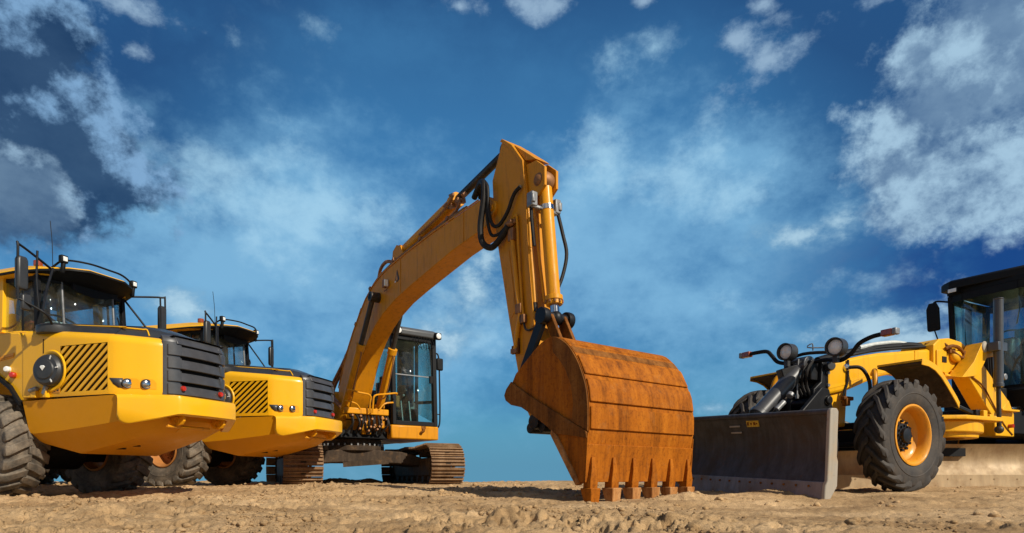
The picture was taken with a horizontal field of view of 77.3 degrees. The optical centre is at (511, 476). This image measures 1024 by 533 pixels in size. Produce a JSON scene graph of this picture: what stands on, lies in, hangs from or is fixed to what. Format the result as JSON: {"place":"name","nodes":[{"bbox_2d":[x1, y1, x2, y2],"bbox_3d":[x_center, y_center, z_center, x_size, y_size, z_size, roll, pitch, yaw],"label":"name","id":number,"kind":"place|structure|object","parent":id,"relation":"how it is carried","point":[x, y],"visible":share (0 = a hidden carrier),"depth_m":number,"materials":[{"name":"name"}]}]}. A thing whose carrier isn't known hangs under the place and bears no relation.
{"place":"outdoors","nodes":[
{"label":"outdoors","id":0,"kind":"place"},
{"bbox_2d":[0,478,1023,532],"bbox_3d":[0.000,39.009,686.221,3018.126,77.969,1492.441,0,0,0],"label":"ground","id":1,"kind":"structure","parent":0,"point":[719,517],"depth_m":5.71,"materials":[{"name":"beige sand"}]},
{"bbox_2d":[0,221,235,496],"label":"dump truck","id":2,"kind":"object","parent":1,"relation":"on","point":[97,405],"visible":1,"depth_m":7.74,"materials":[{"name":"yellow metal"}]},
{"bbox_2d":[38,295,341,486],"bbox_3d":[-7.594,-1.542,12.548,9.060,3.494,2.517,0,0,15],"label":"dump truck","id":3,"kind":"object","parent":1,"relation":"on","point":[282,411],"visible":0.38,"depth_m":11.09,"materials":[{"name":"metal"}]},
{"bbox_2d":[266,139,694,501],"bbox_3d":[-2.395,-2.465,12.861,4.083,5.692,12.842,0,0,-30],"label":"excavator","id":4,"kind":"object","parent":1,"relation":"on","point":[611,417],"visible":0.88,"depth_m":9.63,"materials":[{"name":"metal"}]},
{"bbox_2d":[675,265,1023,498],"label":"motor grader","id":5,"kind":"object","parent":1,"relation":"on","point":[791,429],"visible":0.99,"depth_m":9.64,"materials":[{"name":"yellow metal"}]},
{"bbox_2d":[0,0,1023,481],"label":"sky","id":6,"kind":"structure","parent":0,"point":[735,177],"materials":[{"name":"blue"}]}
]}

